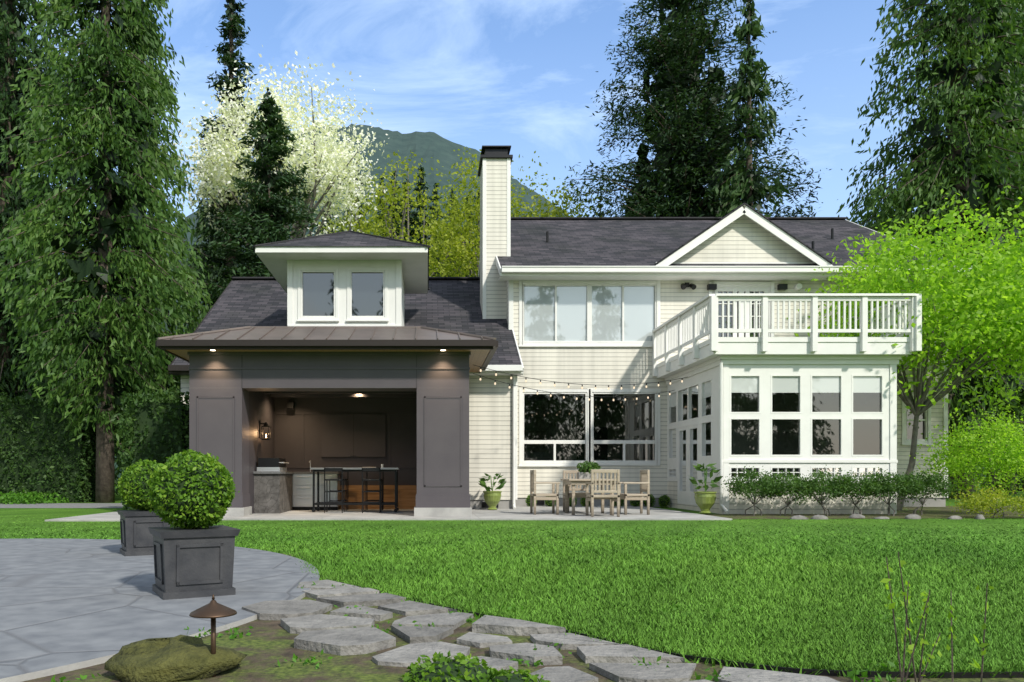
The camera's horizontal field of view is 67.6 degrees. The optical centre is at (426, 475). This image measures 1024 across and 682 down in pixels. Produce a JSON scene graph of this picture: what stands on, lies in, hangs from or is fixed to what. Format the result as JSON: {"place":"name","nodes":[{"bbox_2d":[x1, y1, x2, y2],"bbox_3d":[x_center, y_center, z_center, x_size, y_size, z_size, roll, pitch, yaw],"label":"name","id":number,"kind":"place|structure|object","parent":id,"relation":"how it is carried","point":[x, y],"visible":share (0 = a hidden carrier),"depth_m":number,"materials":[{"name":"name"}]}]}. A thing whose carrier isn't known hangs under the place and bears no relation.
{"place":"outdoors","nodes":[
{"label":"outdoors","id":0,"kind":"place"},
{"bbox_2d":[0,503,122,507],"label":"path","id":1,"kind":"structure","parent":0,"point":[76,505],"depth_m":21.19,"materials":[{"name":"grey concrete"}]},
{"bbox_2d":[129,123,565,312],"bbox_3d":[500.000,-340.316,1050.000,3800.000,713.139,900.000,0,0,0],"label":"mountain terrain","id":2,"kind":"structure","parent":0,"point":[426,146],"depth_m":1270.95,"materials":[{"name":"green plant"}]},
{"bbox_2d":[334,158,372,231],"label":"fir tree","id":3,"kind":"object","parent":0,"point":[358,174],"depth_m":69.74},
{"bbox_2d":[373,177,387,235],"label":"fir tree","id":4,"kind":"object","parent":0,"point":[382,178],"depth_m":81.80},
{"bbox_2d":[379,170,401,238],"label":"fir tree","id":5,"kind":"object","parent":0,"point":[398,202],"depth_m":75.85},
{"bbox_2d":[392,178,419,241],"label":"fir tree","id":6,"kind":"object","parent":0,"point":[413,219],"depth_m":67.76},
{"bbox_2d":[410,165,445,276],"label":"fir tree","id":7,"kind":"object","parent":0,"point":[419,195],"depth_m":71.80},
{"bbox_2d":[429,183,443,273],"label":"fir tree","id":8,"kind":"object","parent":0,"point":[436,197],"depth_m":83.80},
{"bbox_2d":[433,189,458,275],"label":"fir tree","id":9,"kind":"object","parent":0,"point":[447,223],"depth_m":77.86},
{"bbox_2d":[472,192,479,276],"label":"fir tree","id":10,"kind":"object","parent":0,"point":[474,214],"depth_m":72.84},
{"bbox_2d":[0,483,1023,677],"bbox_3d":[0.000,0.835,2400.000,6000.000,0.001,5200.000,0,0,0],"label":"lawn","id":11,"kind":"structure","parent":0,"point":[26,513],"depth_m":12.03,"materials":[{"name":"green plant"}]},
{"bbox_2d":[0,490,68,504],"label":"ground cover foliage","id":12,"kind":"object","parent":11,"relation":"on","point":[5,499],"visible":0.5,"depth_m":22.75,"materials":[{"name":"green plant"}]},
{"bbox_2d":[0,391,95,502],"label":"hedge","id":13,"kind":"object","parent":11,"relation":"on","point":[41,443],"depth_m":23.62,"materials":[{"name":"green plant"}]},
{"bbox_2d":[0,0,133,494],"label":"cedar tree","id":14,"kind":"object","parent":11,"relation":"on","point":[24,4],"depth_m":28.30,"materials":[{"name":"green plant"}]},
{"bbox_2d":[0,0,212,502],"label":"cedar tree","id":15,"kind":"object","parent":11,"relation":"on","point":[45,346],"depth_m":22.80,"materials":[{"name":"green plant"}]},
{"bbox_2d":[66,0,201,492],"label":"cedar tree","id":16,"kind":"object","parent":11,"relation":"on","point":[186,330],"depth_m":35.99,"materials":[{"name":"green plant"}]},
{"bbox_2d":[116,385,188,509],"bbox_3d":[-6.157,-0.614,17.741,1.992,2.963,1.370,0,0,0],"label":"hedge","id":17,"kind":"object","parent":11,"relation":"on","point":[135,402],"depth_m":17.47,"materials":[{"name":"green plant"}]},
{"bbox_2d":[0,539,319,681],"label":"paved patio","id":18,"kind":"structure","parent":11,"relation":"on","point":[66,605],"depth_m":4.87,"materials":[{"name":"grey stone"}]},
{"bbox_2d":[117,510,169,555],"bbox_3d":[-2.900,0.499,7.850,0.520,0.603,0.520,0,0,-28],"label":"planter","id":19,"kind":"object","parent":18,"relation":"on","point":[136,538],"visible":0.56,"depth_m":7.62,"materials":[{"name":"grey stone"}]},
{"bbox_2d":[116,459,160,510],"bbox_3d":[-2.904,0.101,7.860,0.623,0.563,0.586,0,0,0],"label":"topiary ball","id":20,"kind":"object","parent":19,"relation":"in","point":[142,506],"depth_m":7.66,"materials":[{"name":"green plant"}]},
{"bbox_2d":[148,525,240,599],"bbox_3d":[-1.600,0.499,5.200,0.520,0.603,0.520,0,0,-28],"label":"planter","id":21,"kind":"object","parent":18,"relation":"on","point":[193,563],"visible":0.94,"depth_m":5.00,"materials":[{"name":"grey stone"}]},
{"bbox_2d":[145,449,239,528],"bbox_3d":[-1.605,0.098,5.194,0.631,0.560,0.621,0,0,0],"label":"topiary ball","id":22,"kind":"object","parent":21,"relation":"in","point":[154,482],"depth_m":5.03,"materials":[{"name":"green plant"}]},
{"bbox_2d":[173,112,224,382],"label":"cedar tree","id":23,"kind":"object","parent":11,"relation":"on","point":[198,232],"depth_m":49.36,"materials":[{"name":"green plant"}]},
{"bbox_2d":[171,0,259,334],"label":"tall fir tree","id":24,"kind":"object","parent":11,"relation":"on","point":[216,269],"depth_m":39.71,"materials":[{"name":"green plant"}]},
{"bbox_2d":[183,88,325,326],"bbox_3d":[-6.266,-7.268,30.217,6.954,16.207,6.628,0,0,0],"label":"pine tree","id":25,"kind":"object","parent":11,"relation":"on","point":[281,135],"depth_m":29.57,"materials":[{"name":"green plant"}]},
{"bbox_2d":[162,50,388,247],"bbox_3d":[-7.558,-9.938,37.563,11.598,21.694,11.044,0,0,0],"label":"tree","id":26,"kind":"object","parent":11,"relation":"on","point":[217,157],"depth_m":36.42,"materials":[{"name":"white plant"}]},
{"bbox_2d":[314,187,341,233],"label":"fir tree","id":27,"kind":"object","parent":11,"relation":"on","point":[327,221],"depth_m":73.90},
{"bbox_2d":[45,506,731,520],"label":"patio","id":28,"kind":"structure","parent":11,"relation":"on","point":[542,513],"depth_m":15.39,"materials":[{"name":"grey concrete"}]},
{"bbox_2d":[253,401,341,513],"bbox_3d":[-2.876,-0.489,17.266,1.632,2.592,2.232,0,0,0],"label":"outdoor kitchen","id":29,"kind":"object","parent":28,"relation":"on","point":[278,488],"visible":0.9,"depth_m":16.83,"materials":[{"name":"stone"}]},
{"bbox_2d":[156,326,497,515],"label":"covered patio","id":30,"kind":"structure","parent":28,"relation":"on","point":[378,396],"depth_m":15.15,"materials":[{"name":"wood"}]},
{"bbox_2d":[310,464,399,512],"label":"bar stools","id":31,"kind":"object","parent":28,"relation":"on","point":[343,503],"visible":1,"depth_m":16.75,"materials":[{"name":"grey"}]},
{"bbox_2d":[483,476,501,509],"bbox_3d":[1.550,0.402,17.900,0.446,0.806,0.446,0,0,0],"label":"green pot","id":32,"kind":"object","parent":28,"relation":"on","point":[492,499],"depth_m":17.76,"materials":[{"name":"green ceramic"}]},
{"bbox_2d":[479,472,505,490],"bbox_3d":[1.555,0.153,17.910,0.688,0.482,0.623,0,0,0],"label":"plant foliage","id":33,"kind":"object","parent":32,"relation":"on","point":[501,482],"visible":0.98,"depth_m":17.88,"materials":[{"name":"green plant"}]},
{"bbox_2d":[530,469,649,516],"bbox_3d":[3.415,0.340,15.975,2.188,0.930,1.978,0,0,42],"label":"outdoor dining set","id":34,"kind":"object","parent":28,"relation":"on","point":[592,478],"visible":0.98,"depth_m":15.68,"materials":[{"name":"brown wood"}]},
{"bbox_2d":[577,461,601,472],"bbox_3d":[3.393,-0.178,15.952,0.535,0.310,0.527,0,0,42],"label":"potted plant","id":35,"kind":"object","parent":34,"relation":"on","point":[588,467],"visible":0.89,"depth_m":15.86,"materials":[{"name":"green plant"}]},
{"bbox_2d":[694,467,716,513],"bbox_3d":[5.950,0.310,16.200,0.470,0.990,0.470,0,0,0],"label":"plant pot","id":36,"kind":"object","parent":28,"relation":"on","point":[705,501],"depth_m":16.07,"materials":[{"name":"green ceramic"}]},
{"bbox_2d":[689,463,722,490],"bbox_3d":[5.935,0.023,16.212,0.676,0.589,0.688,0,0,0],"label":"potted plant","id":37,"kind":"object","parent":36,"relation":"on","point":[712,470],"visible":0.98,"depth_m":16.16,"materials":[{"name":"green plant"}]},
{"bbox_2d":[319,150,479,276],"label":"yellow tree","id":38,"kind":"object","parent":11,"relation":"on","point":[374,228],"depth_m":47.04,"materials":[{"name":"plant"}]},
{"bbox_2d":[401,650,499,681],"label":"plant","id":39,"kind":"object","parent":11,"relation":"on","point":[461,658],"depth_m":2.89,"materials":[{"name":"green plant"}]},
{"bbox_2d":[443,195,478,276],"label":"fir tree","id":40,"kind":"object","parent":11,"relation":"on","point":[470,216],"depth_m":68.78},
{"bbox_2d":[414,146,557,276],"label":"yellow tree","id":41,"kind":"object","parent":11,"relation":"on","point":[472,207],"depth_m":50.91,"materials":[{"name":"plant"}]},
{"bbox_2d":[482,666,550,681],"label":"plant","id":42,"kind":"object","parent":11,"relation":"on","point":[491,674],"depth_m":2.86,"materials":[{"name":"green plant"}]},
{"bbox_2d":[22,553,1023,681],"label":"planting bed","id":43,"kind":"object","parent":11,"relation":"on","point":[265,646],"visible":0.14,"depth_m":3.32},
{"bbox_2d":[104,635,246,681],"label":"mossy rock","id":44,"kind":"object","parent":43,"relation":"on","point":[179,658],"visible":0.94,"depth_m":3.10,"materials":[{"name":"green stone"}]},
{"bbox_2d":[189,594,236,676],"bbox_3d":[-0.881,0.662,3.132,0.192,0.345,0.192,0,0,0],"label":"path light","id":45,"kind":"object","parent":43,"relation":"on","point":[213,609],"visible":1,"depth_m":3.10,"materials":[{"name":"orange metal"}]},
{"bbox_2d":[51,580,913,681],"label":"weeds","id":46,"kind":"object","parent":43,"relation":"on","point":[710,677],"visible":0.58,"depth_m":3.31,"materials":[{"name":"green plant"}]},
{"bbox_2d":[880,552,994,681],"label":"plant","id":47,"kind":"object","parent":43,"relation":"on","point":[911,659],"depth_m":2.92,"materials":[{"name":"green plant"}]},
{"bbox_2d":[479,151,610,253],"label":"yellow tree","id":48,"kind":"object","parent":11,"relation":"on","point":[559,212],"depth_m":48.57,"materials":[{"name":"plant"}]},
{"bbox_2d":[168,145,971,508],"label":"house","id":49,"kind":"structure","parent":11,"relation":"on","point":[590,303],"depth_m":20.30,"materials":[{"name":"white wood"}]},
{"bbox_2d":[252,222,430,325],"bbox_3d":[-1.940,-4.605,19.235,4.078,3.680,4.078,0,0,0],"label":"dormer","id":50,"kind":"object","parent":49,"relation":"on","point":[349,277],"visible":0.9,"depth_m":17.90,"materials":[{"name":"white wood"}]},
{"bbox_2d":[580,498,589,505],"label":"shrub","id":51,"kind":"object","parent":11,"relation":"on","point":[583,500],"depth_m":19.87,"materials":[{"name":"green plant"}]},
{"bbox_2d":[643,494,654,506],"bbox_3d":[5.859,0.656,19.953,0.342,0.380,0.328,0,0,0],"label":"shrub","id":52,"kind":"object","parent":11,"relation":"on","point":[645,503],"depth_m":19.87,"materials":[{"name":"green plant"}]},
{"bbox_2d":[299,553,1023,677],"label":"lawn edging","id":53,"kind":"object","parent":11,"relation":"on","point":[896,673],"visible":0.35,"depth_m":3.14,"materials":[{"name":"black metal"}]},
{"bbox_2d":[658,495,670,507],"bbox_3d":[6.252,0.675,19.951,0.329,0.368,0.321,0,0,0],"label":"shrub","id":54,"kind":"object","parent":11,"relation":"on","point":[659,498],"depth_m":19.87,"materials":[{"name":"green plant"}]},
{"bbox_2d":[708,0,790,216],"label":"cedar tree","id":55,"kind":"object","parent":11,"relation":"on","point":[740,32],"depth_m":39.72,"materials":[{"name":"green plant"}]},
{"bbox_2d":[703,506,1023,518],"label":"mulch bed","id":56,"kind":"object","parent":11,"relation":"on","point":[936,512],"visible":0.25,"depth_m":16.28,"materials":[{"name":"brown soil"}]},
{"bbox_2d":[721,465,789,515],"bbox_3d":[6.819,0.295,15.748,1.449,1.086,1.245,0,0,0],"label":"shrub bed","id":57,"kind":"object","parent":56,"relation":"on","point":[742,486],"depth_m":15.62,"materials":[{"name":"green plant"}]},
{"bbox_2d":[652,293,921,513],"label":"sunroom with balcony","id":58,"kind":"structure","parent":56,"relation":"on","point":[733,402],"depth_m":16.50,"materials":[{"name":"white wood"}]},
{"bbox_2d":[473,365,685,400],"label":"string lights","id":59,"kind":"object","parent":58,"relation":"attached to","point":[573,383],"visible":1,"depth_m":17.32,"materials":[{"name":"black metal"}]},
{"bbox_2d":[754,469,819,515],"bbox_3d":[7.417,0.344,15.713,1.502,0.986,1.276,0,0,0],"label":"shrub bed","id":60,"kind":"object","parent":56,"relation":"on","point":[790,482],"depth_m":15.50,"materials":[{"name":"green plant"}]},
{"bbox_2d":[785,465,859,515],"bbox_3d":[8.167,0.278,15.743,1.502,1.119,1.235,0,0,0],"label":"shrub bed","id":61,"kind":"object","parent":56,"relation":"on","point":[825,486],"depth_m":15.55,"materials":[{"name":"green plant"}]},
{"bbox_2d":[823,470,891,514],"bbox_3d":[8.855,0.357,15.812,1.448,0.960,1.262,0,0,0],"label":"shrub bed","id":62,"kind":"object","parent":56,"relation":"on","point":[864,483],"depth_m":15.51,"materials":[{"name":"green plant"}]},
{"bbox_2d":[760,183,1023,510],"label":"maple tree","id":63,"kind":"object","parent":56,"relation":"on","point":[992,310],"depth_m":17.07,"materials":[{"name":"green plant"}]},
{"bbox_2d":[855,467,932,515],"bbox_3d":[9.607,0.328,15.746,1.516,1.021,1.177,0,0,0],"label":"shrub bed","id":64,"kind":"object","parent":56,"relation":"on","point":[889,486],"depth_m":15.49,"materials":[{"name":"green plant"}]},
{"bbox_2d":[790,513,1023,518],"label":"edging stones","id":65,"kind":"object","parent":56,"relation":"on","point":[916,516],"visible":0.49,"depth_m":14.60,"materials":[{"name":"grey stone"}]},
{"bbox_2d":[893,466,964,514],"bbox_3d":[10.278,0.321,15.763,1.436,1.030,1.195,0,0,0],"label":"shrub bed","id":66,"kind":"object","parent":56,"relation":"on","point":[931,481],"depth_m":15.62,"materials":[{"name":"green plant"}]},
{"bbox_2d":[909,405,1023,514],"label":"tall shrub","id":67,"kind":"object","parent":56,"relation":"on","point":[959,460],"depth_m":16.09,"materials":[{"name":"green plant"}]},
{"bbox_2d":[836,0,1023,498],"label":"cedar tree","id":68,"kind":"object","parent":11,"relation":"on","point":[891,203],"depth_m":26.95,"materials":[{"name":"green plant"}]},
{"bbox_2d":[914,0,1023,493],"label":"cedar tree","id":69,"kind":"object","parent":11,"relation":"on","point":[1022,108],"depth_m":34.51,"materials":[{"name":"green plant"}]},
{"bbox_2d":[948,481,1023,518],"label":"yellow shrub","id":70,"kind":"object","parent":11,"relation":"on","point":[978,502],"depth_m":14.84,"materials":[{"name":"plant"}]},
{"bbox_2d":[971,5,1023,492],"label":"cedar tree","id":71,"kind":"object","parent":11,"relation":"on","point":[971,244],"depth_m":41.61,"materials":[{"name":"green plant"}]},
{"bbox_2d":[16,0,1017,276],"label":"sky","id":72,"kind":"structure","parent":0,"point":[522,75],"materials":[{"name":"blue"}]},
{"bbox_2d":[69,209,985,479],"bbox_3d":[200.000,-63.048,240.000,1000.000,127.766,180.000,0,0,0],"label":"forest ridge","id":73,"kind":"structure","parent":0,"point":[116,466],"depth_m":259.11,"materials":[{"name":"green plant"}]},
{"bbox_2d":[525,494,536,505],"bbox_3d":[2.749,0.667,19.950,0.315,0.372,0.338,0,0,0],"label":"shrub","id":74,"kind":"object","parent":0,"point":[528,502],"depth_m":19.89,"materials":[{"name":"green plant"}]},
{"bbox_2d":[242,580,839,681],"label":"flagstone path","id":75,"kind":"structure","parent":0,"point":[316,628],"depth_m":3.69,"materials":[{"name":"grey stone"}]},
{"bbox_2d":[544,496,555,506],"bbox_3d":[3.249,0.668,19.943,0.336,0.375,0.328,0,0,0],"label":"shrub","id":76,"kind":"object","parent":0,"point":[550,503],"depth_m":19.87,"materials":[{"name":"green plant"}]},
{"bbox_2d":[569,498,576,506],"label":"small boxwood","id":77,"kind":"object","parent":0,"point":[571,501],"depth_m":19.85,"materials":[{"name":"green plant"}]},
{"bbox_2d":[596,196,604,216],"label":"fir tree","id":78,"kind":"object","parent":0,"point":[600,208],"depth_m":95.80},
{"bbox_2d":[614,499,623,506],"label":"shrub","id":79,"kind":"object","parent":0,"point":[616,502],"depth_m":19.88,"materials":[{"name":"green plant"}]},
{"bbox_2d":[630,496,639,506],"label":"shrub","id":80,"kind":"object","parent":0,"point":[635,503],"depth_m":19.86,"materials":[{"name":"green plant"}]},
{"bbox_2d":[522,0,841,216],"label":"conifer tree","id":81,"kind":"object","parent":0,"point":[649,50],"depth_m":43.03,"materials":[{"name":"green plant"}]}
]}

